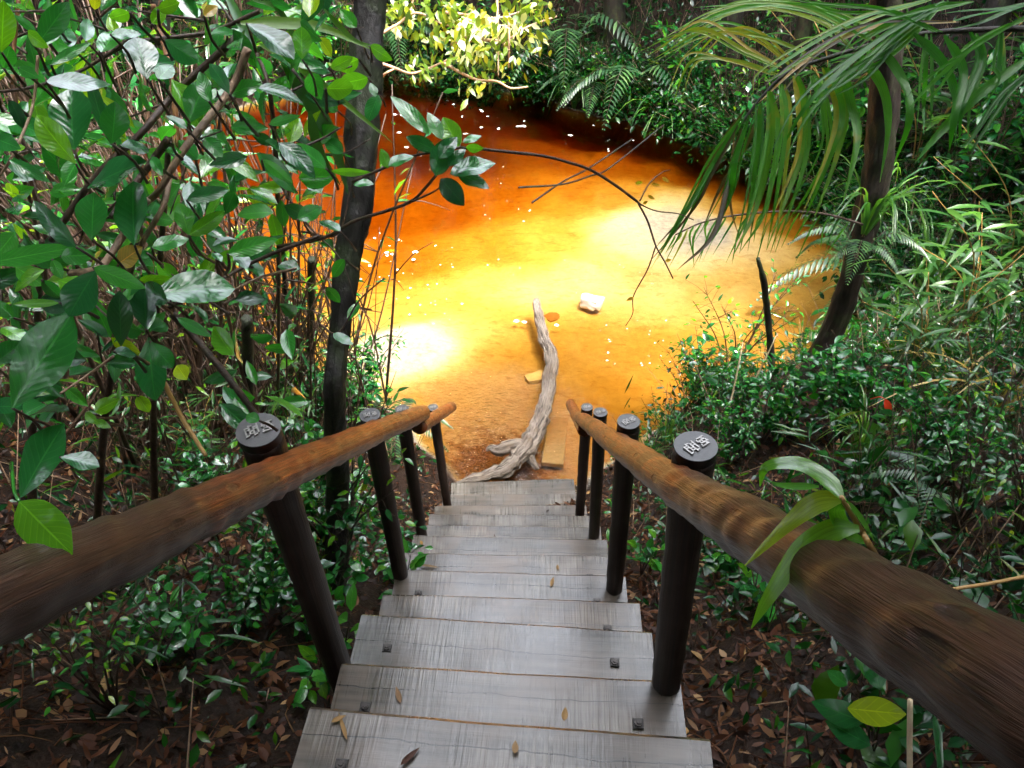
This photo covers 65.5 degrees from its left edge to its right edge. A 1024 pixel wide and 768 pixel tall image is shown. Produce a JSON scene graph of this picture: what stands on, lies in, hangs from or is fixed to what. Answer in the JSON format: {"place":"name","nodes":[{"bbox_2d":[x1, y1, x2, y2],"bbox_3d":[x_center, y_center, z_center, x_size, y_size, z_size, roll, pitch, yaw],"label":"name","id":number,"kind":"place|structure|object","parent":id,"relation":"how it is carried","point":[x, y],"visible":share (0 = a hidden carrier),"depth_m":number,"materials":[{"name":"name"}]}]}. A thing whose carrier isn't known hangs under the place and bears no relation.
{"place":"outdoors","nodes":[
{"label":"outdoors","id":0,"kind":"place"},
{"bbox_2d":[9,461,72,554],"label":"leaf","id":1,"kind":"object","parent":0,"point":[44,522],"visible":1,"depth_m":0.76,"materials":[{"name":"plant"}]},
{"bbox_2d":[393,370,577,481],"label":"sand","id":2,"kind":"structure","parent":0,"point":[482,431],"depth_m":6.29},
{"bbox_2d":[456,297,558,482],"bbox_3d":[0.158,0.024,6.592,0.551,0.209,2.351,10,41,12],"label":"driftwood log","id":3,"kind":"object","parent":2,"relation":"on","point":[521,451],"visible":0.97,"depth_m":6.10,"materials":[{"name":"wood"}]},
{"bbox_2d":[580,293,604,310],"bbox_3d":[0.757,-0.790,7.675,0.244,0.117,0.130,18,43,20],"label":"stone","id":4,"kind":"object","parent":2,"relation":"on","point":[590,302],"visible":1,"depth_m":7.63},
{"bbox_2d":[0,0,1023,767],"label":"ground","id":5,"kind":"structure","parent":0,"point":[504,250],"depth_m":7.70,"materials":[{"name":"brown soil"}]},
{"bbox_2d":[0,578,154,715],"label":"wispy shrub","id":6,"kind":"object","parent":5,"relation":"on","point":[109,705],"visible":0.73,"depth_m":1.88,"materials":[{"name":"green plant"}]},
{"bbox_2d":[0,0,197,386],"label":"stem thicket","id":7,"kind":"object","parent":5,"relation":"on","point":[2,181],"visible":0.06,"depth_m":5.02,"materials":[{"name":"brown plant"}]},
{"bbox_2d":[0,0,209,341],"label":"stem thicket","id":8,"kind":"object","parent":5,"relation":"on","point":[38,153],"visible":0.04,"depth_m":5.89,"materials":[{"name":"brown plant"}]},
{"bbox_2d":[18,0,205,156],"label":"stem thicket","id":9,"kind":"object","parent":5,"relation":"on","point":[176,70],"visible":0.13,"depth_m":10.22,"materials":[{"name":"brown plant"}]},
{"bbox_2d":[0,44,228,480],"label":"stem thicket","id":10,"kind":"object","parent":5,"relation":"on","point":[122,439],"visible":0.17,"depth_m":3.42,"materials":[{"name":"brown plant"}]},
{"bbox_2d":[2,30,301,354],"bbox_3d":[-2.964,-0.967,5.717,3.068,3.128,2.623,-10,40,-12],"label":"stem thicket","id":11,"kind":"object","parent":5,"relation":"on","point":[153,77],"visible":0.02,"depth_m":4.95,"materials":[{"name":"brown plant"}]},
{"bbox_2d":[0,0,307,423],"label":"stem thicket","id":12,"kind":"object","parent":5,"relation":"on","point":[55,182],"visible":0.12,"depth_m":4.29,"materials":[{"name":"brown plant"}]},
{"bbox_2d":[4,214,307,493],"bbox_3d":[-1.663,-0.005,3.759,1.534,1.564,1.312,-22,44,-24],"label":"stem thicket","id":13,"kind":"object","parent":5,"relation":"on","point":[131,384],"visible":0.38,"depth_m":3.77,"materials":[{"name":"green plant"}]},
{"bbox_2d":[101,565,221,664],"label":"broadleaf shrub","id":14,"kind":"object","parent":5,"relation":"on","point":[186,639],"visible":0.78,"depth_m":2.28,"materials":[{"name":"green plant"}]},
{"bbox_2d":[0,79,331,420],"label":"stem thicket","id":15,"kind":"object","parent":5,"relation":"on","point":[247,271],"visible":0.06,"depth_m":4.77,"materials":[{"name":"brown plant"}]},
{"bbox_2d":[110,0,226,80],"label":"wispy shrub","id":16,"kind":"object","parent":5,"relation":"on","point":[171,26],"visible":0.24,"depth_m":10.40,"materials":[{"name":"green plant"}]},
{"bbox_2d":[7,217,339,446],"bbox_3d":[-1.684,-0.163,4.346,1.443,1.720,1.687,27,47,29],"label":"stem thicket","id":17,"kind":"object","parent":5,"relation":"on","point":[212,322],"visible":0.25,"depth_m":4.34,"materials":[{"name":"brown plant"}]},
{"bbox_2d":[112,354,241,470],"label":"shrub","id":18,"kind":"object","parent":5,"relation":"on","point":[192,421],"visible":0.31,"depth_m":4.00,"materials":[{"name":"green plant"}]},
{"bbox_2d":[18,0,339,396],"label":"stem thicket","id":19,"kind":"object","parent":5,"relation":"on","point":[133,83],"visible":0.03,"depth_m":4.90,"materials":[{"name":"brown plant"}]},
{"bbox_2d":[0,0,382,448],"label":"stem thicket","id":20,"kind":"object","parent":5,"relation":"on","point":[230,321],"visible":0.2,"depth_m":4.12,"materials":[{"name":"brown plant"}]},
{"bbox_2d":[0,0,392,519],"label":"glossy shrub","id":21,"kind":"object","parent":5,"relation":"on","point":[41,357],"visible":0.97,"depth_m":1.49,"materials":[{"name":"green plant"}]},
{"bbox_2d":[276,83,642,248],"bbox_3d":[-0.145,-0.412,1.669,0.819,0.384,0.136,8,40,10],"label":"overhanging twig","id":22,"kind":"object","parent":21,"relation":"attached to","point":[444,155],"visible":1,"depth_m":1.62,"materials":[{"name":"green plant"}]},
{"bbox_2d":[158,425,236,487],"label":"broadleaf shrub","id":23,"kind":"object","parent":5,"relation":"on","point":[187,458],"visible":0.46,"depth_m":3.65,"materials":[{"name":"green plant"}]},
{"bbox_2d":[10,3,390,423],"bbox_3d":[-1.853,-0.750,5.150,2.761,2.815,2.361,22,44,24],"label":"stem thicket","id":24,"kind":"object","parent":5,"relation":"on","point":[195,179],"visible":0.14,"depth_m":4.94,"materials":[{"name":"brown plant"}]},
{"bbox_2d":[132,0,322,123],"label":"stem thicket","id":25,"kind":"object","parent":5,"relation":"on","point":[240,8],"visible":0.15,"depth_m":11.28,"materials":[{"name":"brown plant"}]},
{"bbox_2d":[0,84,458,417],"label":"stem thicket","id":26,"kind":"object","parent":5,"relation":"on","point":[270,267],"visible":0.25,"depth_m":5.05,"materials":[{"name":"brown plant"}]},
{"bbox_2d":[199,526,288,634],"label":"leafy shrub","id":27,"kind":"object","parent":5,"relation":"on","point":[255,586],"visible":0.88,"depth_m":2.51,"materials":[{"name":"green plant"}]},
{"bbox_2d":[241,314,253,400],"bbox_3d":[-1.357,0.003,4.106,0.063,1.382,0.935,-21,44,-24],"label":"wooden post","id":28,"kind":"object","parent":5,"relation":"on","point":[247,326],"visible":0.37,"depth_m":3.60,"materials":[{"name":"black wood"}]},
{"bbox_2d":[107,180,394,440],"bbox_3d":[-1.540,-0.283,5.108,1.574,1.877,1.841,30,48,31],"label":"stem thicket","id":29,"kind":"object","parent":5,"relation":"on","point":[291,370],"visible":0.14,"depth_m":4.99,"materials":[{"name":"brown plant"}]},
{"bbox_2d":[164,182,393,453],"bbox_3d":[-1.401,-0.291,5.325,1.574,1.877,1.841,-23,45,-26],"label":"stem thicket","id":30,"kind":"object","parent":5,"relation":"on","point":[302,294],"visible":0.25,"depth_m":5.12,"materials":[{"name":"brown plant"}]},
{"bbox_2d":[183,229,377,435],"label":"stem thicket","id":31,"kind":"object","parent":5,"relation":"on","point":[274,327],"visible":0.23,"depth_m":5.05,"materials":[{"name":"brown plant"}]},
{"bbox_2d":[254,339,316,441],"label":"leafy shrub","id":32,"kind":"object","parent":5,"relation":"on","point":[278,406],"visible":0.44,"depth_m":4.75,"materials":[{"name":"green plant"}]},
{"bbox_2d":[194,371,416,578],"bbox_3d":[-0.584,0.536,3.048,0.660,0.954,0.828,26,46,28],"label":"wispy shrub","id":33,"kind":"object","parent":5,"relation":"on","point":[354,488],"visible":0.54,"depth_m":3.00,"materials":[{"name":"green plant"}]},
{"bbox_2d":[261,349,349,429],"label":"leafy shrub","id":34,"kind":"object","parent":5,"relation":"on","point":[319,377],"visible":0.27,"depth_m":5.17,"materials":[{"name":"green plant"}]},
{"bbox_2d":[286,645,330,707],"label":"seedling","id":35,"kind":"object","parent":5,"relation":"on","point":[304,669],"visible":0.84,"depth_m":2.39,"materials":[{"name":"green plant"}]},
{"bbox_2d":[226,0,392,416],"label":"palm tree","id":36,"kind":"object","parent":5,"relation":"on","point":[284,21],"visible":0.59,"depth_m":1.78,"materials":[{"name":"green plant"}]},
{"bbox_2d":[251,532,371,641],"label":"broadleaf shrub","id":37,"kind":"object","parent":5,"relation":"on","point":[356,569],"visible":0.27,"depth_m":2.70,"materials":[{"name":"green plant"}]},
{"bbox_2d":[307,255,315,364],"bbox_3d":[-1.281,-0.302,5.132,0.077,1.741,1.074,-18,43,-20],"label":"wooden post","id":38,"kind":"object","parent":5,"relation":"on","point":[311,261],"visible":0.38,"depth_m":4.64,"materials":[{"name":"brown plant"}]},
{"bbox_2d":[248,412,375,554],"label":"leafy shrub","id":39,"kind":"object","parent":5,"relation":"on","point":[314,496],"visible":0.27,"depth_m":3.12,"materials":[{"name":"green plant"}]},
{"bbox_2d":[299,583,358,654],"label":"seedling","id":40,"kind":"object","parent":5,"relation":"on","point":[351,597],"visible":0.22,"depth_m":2.57,"materials":[{"name":"green plant"}]},
{"bbox_2d":[323,0,386,595],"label":"tree","id":41,"kind":"object","parent":5,"relation":"on","point":[370,15],"visible":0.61,"depth_m":2.39,"materials":[{"name":"brown plant"}]},
{"bbox_2d":[345,329,393,415],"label":"leafy shrub","id":42,"kind":"object","parent":5,"relation":"on","point":[373,385],"visible":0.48,"depth_m":5.62,"materials":[{"name":"green plant"}]},
{"bbox_2d":[356,513,432,581],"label":"broadleaf shrub","id":43,"kind":"object","parent":5,"relation":"on","point":[380,560],"visible":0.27,"depth_m":3.51,"materials":[{"name":"green plant"}]},
{"bbox_2d":[346,397,453,464],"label":"tall fern","id":44,"kind":"object","parent":5,"relation":"on","point":[414,401],"visible":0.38,"depth_m":5.74,"materials":[{"name":"green plant"}]},
{"bbox_2d":[376,537,427,598],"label":"seedling","id":45,"kind":"object","parent":5,"relation":"on","point":[417,561],"visible":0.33,"depth_m":3.29,"materials":[{"name":"green plant"}]},
{"bbox_2d":[350,0,456,79],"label":"tall fern","id":46,"kind":"object","parent":5,"relation":"on","point":[426,29],"visible":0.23,"depth_m":12.06,"materials":[{"name":"green plant"}]},
{"bbox_2d":[430,0,449,53],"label":"tree","id":47,"kind":"object","parent":5,"relation":"on","point":[432,3],"visible":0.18,"depth_m":12.33,"materials":[{"name":"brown plant"}]},
{"bbox_2d":[383,0,556,110],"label":"sunlit branch","id":48,"kind":"object","parent":47,"relation":"attached to","point":[471,26],"visible":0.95,"depth_m":9.17,"materials":[{"name":"yellow plant"}]},
{"bbox_2d":[273,479,712,767],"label":"wooden staircase","id":49,"kind":"structure","parent":5,"relation":"on","point":[482,646],"depth_m":2.31,"materials":[{"name":"wood"}]},
{"bbox_2d":[0,402,456,692],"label":"handrail","id":50,"kind":"object","parent":49,"relation":"on","point":[42,585],"visible":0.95,"depth_m":1.33,"materials":[{"name":"wood"}]},
{"bbox_2d":[566,399,1023,767],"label":"handrail","id":51,"kind":"object","parent":49,"relation":"on","point":[950,657],"visible":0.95,"depth_m":0.65,"materials":[{"name":"wood"}]},
{"bbox_2d":[744,456,877,628],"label":"bamboo sprig","id":52,"kind":"object","parent":51,"relation":"attached to","point":[837,525],"visible":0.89,"depth_m":0.72,"materials":[{"name":"green plant"}]},
{"bbox_2d":[0,0,1023,767],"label":"undergrowth","id":53,"kind":"object","parent":5,"relation":"on","point":[710,108],"visible":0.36,"depth_m":4.43,"materials":[{"name":"green plant"}]},
{"bbox_2d":[0,0,1023,767],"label":"leaf litter","id":54,"kind":"object","parent":5,"relation":"on","point":[88,742],"visible":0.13,"depth_m":2.48,"materials":[{"name":"plant"}]},
{"bbox_2d":[541,417,567,467],"bbox_3d":[0.354,0.431,6.422,0.170,0.109,0.700,5,40,6],"label":"plank","id":55,"kind":"object","parent":5,"relation":"on","point":[555,437],"visible":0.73,"depth_m":6.32,"materials":[{"name":"wood"}]},
{"bbox_2d":[491,1,644,91],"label":"tall fern","id":56,"kind":"object","parent":5,"relation":"on","point":[552,33],"visible":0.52,"depth_m":10.86,"materials":[{"name":"green plant"}]},
{"bbox_2d":[536,65,645,117],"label":"fern","id":57,"kind":"object","parent":5,"relation":"on","point":[554,78],"visible":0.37,"depth_m":10.87,"materials":[{"name":"green plant"}]},
{"bbox_2d":[603,0,625,58],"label":"tree","id":58,"kind":"object","parent":5,"relation":"on","point":[614,10],"visible":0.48,"depth_m":10.79,"materials":[{"name":"grey plant"}]},
{"bbox_2d":[562,57,686,129],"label":"tall fern","id":59,"kind":"object","parent":5,"relation":"on","point":[578,87],"visible":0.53,"depth_m":10.31,"materials":[{"name":"green plant"}]},
{"bbox_2d":[626,529,664,575],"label":"seedling","id":60,"kind":"object","parent":5,"relation":"on","point":[649,549],"visible":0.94,"depth_m":3.71,"materials":[{"name":"green plant"}]},
{"bbox_2d":[635,397,698,446],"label":"grass tuft","id":61,"kind":"object","parent":5,"relation":"on","point":[670,428],"visible":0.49,"depth_m":5.36,"materials":[{"name":"green plant"}]},
{"bbox_2d":[642,13,730,116],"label":"leafy shrub","id":62,"kind":"object","parent":5,"relation":"on","point":[675,60],"visible":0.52,"depth_m":10.22,"materials":[{"name":"green plant"}]},
{"bbox_2d":[656,337,734,411],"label":"wispy shrub","id":63,"kind":"object","parent":5,"relation":"on","point":[686,389],"visible":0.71,"depth_m":5.74,"materials":[{"name":"green plant"}]},
{"bbox_2d":[668,334,733,405],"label":"leafy shrub","id":64,"kind":"object","parent":5,"relation":"on","point":[696,355],"visible":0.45,"depth_m":5.82,"materials":[{"name":"green plant"}]},
{"bbox_2d":[683,322,763,402],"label":"broadleaf shrub","id":65,"kind":"object","parent":5,"relation":"on","point":[708,337],"visible":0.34,"depth_m":5.88,"materials":[{"name":"green plant"}]},
{"bbox_2d":[714,0,743,94],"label":"tree","id":66,"kind":"object","parent":5,"relation":"on","point":[735,18],"visible":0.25,"depth_m":9.99,"materials":[{"name":"brown plant"}]},
{"bbox_2d":[695,391,767,467],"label":"leafy shrub","id":67,"kind":"object","parent":5,"relation":"on","point":[744,434],"visible":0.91,"depth_m":4.63,"materials":[{"name":"green plant"}]},
{"bbox_2d":[688,10,793,114],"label":"wispy shrub","id":68,"kind":"object","parent":5,"relation":"on","point":[725,71],"visible":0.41,"depth_m":9.85,"materials":[{"name":"green plant"}]},
{"bbox_2d":[683,258,808,366],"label":"wispy shrub","id":69,"kind":"object","parent":5,"relation":"on","point":[758,322],"visible":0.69,"depth_m":5.77,"materials":[{"name":"green plant"}]},
{"bbox_2d":[718,359,779,422],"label":"leafy shrub","id":70,"kind":"object","parent":5,"relation":"on","point":[741,387],"visible":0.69,"depth_m":4.94,"materials":[{"name":"green plant"}]},
{"bbox_2d":[723,563,775,623],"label":"seedling","id":71,"kind":"object","parent":5,"relation":"on","point":[751,589],"visible":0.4,"depth_m":2.82,"materials":[{"name":"green plant"}]},
{"bbox_2d":[756,257,776,389],"bbox_3d":[1.690,-0.385,5.266,0.343,1.029,0.081,7,40,9],"label":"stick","id":72,"kind":"object","parent":5,"relation":"on","point":[766,306],"visible":0.85,"depth_m":5.20,"materials":[{"name":"wood"}]},
{"bbox_2d":[744,336,829,445],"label":"leafy shrub","id":73,"kind":"object","parent":5,"relation":"on","point":[780,405],"visible":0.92,"depth_m":4.53,"materials":[{"name":"green plant"}]},
{"bbox_2d":[785,0,817,112],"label":"tree","id":74,"kind":"object","parent":5,"relation":"on","point":[803,27],"visible":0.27,"depth_m":9.10,"materials":[{"name":"brown plant"}]},
{"bbox_2d":[792,84,866,176],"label":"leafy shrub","id":75,"kind":"object","parent":5,"relation":"on","point":[845,143],"visible":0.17,"depth_m":8.87,"materials":[{"name":"green plant"}]},
{"bbox_2d":[756,234,917,327],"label":"tall fern","id":76,"kind":"object","parent":5,"relation":"on","point":[824,240],"visible":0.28,"depth_m":7.20,"materials":[{"name":"green plant"}]},
{"bbox_2d":[766,0,920,116],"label":"bamboo","id":77,"kind":"object","parent":5,"relation":"on","point":[815,74],"visible":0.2,"depth_m":8.98,"materials":[{"name":"green plant"}]},
{"bbox_2d":[787,0,903,396],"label":"palm tree","id":78,"kind":"object","parent":5,"relation":"on","point":[841,309],"visible":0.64,"depth_m":4.20,"materials":[{"name":"brown plant"}]},
{"bbox_2d":[666,210,863,266],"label":"palm frond","id":79,"kind":"object","parent":78,"relation":"attached to","point":[781,222],"visible":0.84,"depth_m":3.52,"materials":[{"name":"green plant"}]},
{"bbox_2d":[641,0,1023,267],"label":"palm frond","id":80,"kind":"object","parent":78,"relation":"attached to","point":[907,28],"visible":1,"depth_m":2.23,"materials":[{"name":"green plant"}]},
{"bbox_2d":[788,219,931,284],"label":"fern","id":81,"kind":"object","parent":78,"relation":"attached to","point":[853,248],"visible":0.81,"depth_m":4.29,"materials":[{"name":"green plant"}]},
{"bbox_2d":[812,145,966,247],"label":"sedge","id":82,"kind":"object","parent":78,"relation":"attached to","point":[872,218],"visible":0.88,"depth_m":4.16,"materials":[{"name":"green plant"}]},
{"bbox_2d":[789,342,901,442],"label":"leafy shrub","id":83,"kind":"object","parent":5,"relation":"on","point":[843,379],"visible":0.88,"depth_m":4.11,"materials":[{"name":"green plant"}]},
{"bbox_2d":[802,336,903,420],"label":"broadleaf shrub","id":84,"kind":"object","parent":5,"relation":"on","point":[886,356],"visible":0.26,"depth_m":4.21,"materials":[{"name":"green plant"}]},
{"bbox_2d":[793,381,923,475],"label":"grass tuft","id":85,"kind":"object","parent":5,"relation":"on","point":[867,440],"visible":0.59,"depth_m":3.84,"materials":[{"name":"green plant"}]},
{"bbox_2d":[812,664,905,750],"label":"broadleaf seedling","id":86,"kind":"object","parent":5,"relation":"on","point":[845,720],"visible":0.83,"depth_m":1.50,"materials":[{"name":"green plant"}]},
{"bbox_2d":[781,242,966,319],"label":"sedge","id":87,"kind":"object","parent":5,"relation":"on","point":[867,284],"visible":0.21,"depth_m":7.19,"materials":[{"name":"green plant"}]},
{"bbox_2d":[809,43,967,168],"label":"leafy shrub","id":88,"kind":"object","parent":5,"relation":"on","point":[862,100],"visible":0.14,"depth_m":8.46,"materials":[{"name":"green plant"}]},
{"bbox_2d":[813,179,977,278],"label":"sedge","id":89,"kind":"object","parent":5,"relation":"on","point":[921,201],"visible":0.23,"depth_m":7.84,"materials":[{"name":"green plant"}]},
{"bbox_2d":[907,698,912,767],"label":"stick","id":90,"kind":"object","parent":5,"relation":"on","point":[909,732],"visible":1,"depth_m":1.26,"materials":[{"name":"wood"}]},
{"bbox_2d":[836,196,1004,314],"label":"sedge","id":91,"kind":"object","parent":5,"relation":"on","point":[926,234],"visible":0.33,"depth_m":6.75,"materials":[{"name":"green plant"}]},
{"bbox_2d":[855,442,991,554],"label":"fern","id":92,"kind":"object","parent":5,"relation":"on","point":[922,473],"visible":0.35,"depth_m":3.25,"materials":[{"name":"green plant"}]},
{"bbox_2d":[841,19,1023,184],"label":"bamboo","id":93,"kind":"object","parent":5,"relation":"on","point":[939,117],"visible":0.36,"depth_m":8.13,"materials":[{"name":"green plant"}]},
{"bbox_2d":[847,248,1023,393],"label":"bamboo","id":94,"kind":"object","parent":5,"relation":"on","point":[925,303],"visible":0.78,"depth_m":4.20,"materials":[{"name":"green plant"}]},
{"bbox_2d":[868,328,1011,413],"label":"fern","id":95,"kind":"object","parent":5,"relation":"on","point":[967,361],"visible":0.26,"depth_m":4.28,"materials":[{"name":"green plant"}]},
{"bbox_2d":[883,352,1006,482],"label":"leafy shrub","id":96,"kind":"object","parent":5,"relation":"on","point":[938,396],"visible":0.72,"depth_m":3.33,"materials":[{"name":"green plant"}]},
{"bbox_2d":[871,352,1023,417],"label":"fern","id":97,"kind":"object","parent":5,"relation":"on","point":[986,371],"visible":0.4,"depth_m":3.84,"materials":[{"name":"green plant"}]},
{"bbox_2d":[899,362,1023,531],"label":"wispy shrub","id":98,"kind":"object","parent":5,"relation":"on","point":[969,492],"visible":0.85,"depth_m":2.83,"materials":[{"name":"green plant"}]},
{"bbox_2d":[905,191,1023,342],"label":"bamboo","id":99,"kind":"object","parent":5,"relation":"on","point":[969,279],"visible":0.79,"depth_m":4.81,"materials":[{"name":"green plant"}]},
{"bbox_2d":[935,0,1014,158],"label":"tree","id":100,"kind":"object","parent":5,"relation":"on","point":[1001,20],"visible":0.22,"depth_m":8.02,"materials":[{"name":"brown plant"}]},
{"bbox_2d":[931,118,1023,285],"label":"bamboo","id":101,"kind":"object","parent":5,"relation":"on","point":[1019,240],"visible":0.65,"depth_m":5.99,"materials":[{"name":"green plant"}]},
{"bbox_2d":[953,32,1023,219],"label":"leafy shrub","id":102,"kind":"object","parent":5,"relation":"on","point":[1006,139],"visible":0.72,"depth_m":7.17,"materials":[{"name":"green plant"}]},
{"bbox_2d":[982,356,1023,563],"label":"wispy shrub","id":103,"kind":"object","parent":5,"relation":"on","point":[1007,485],"visible":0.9,"depth_m":2.55,"materials":[{"name":"green plant"}]},
{"bbox_2d":[460,146,693,325],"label":"bare twig","id":104,"kind":"object","parent":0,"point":[583,167],"visible":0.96,"depth_m":1.89,"materials":[{"name":"wood"}]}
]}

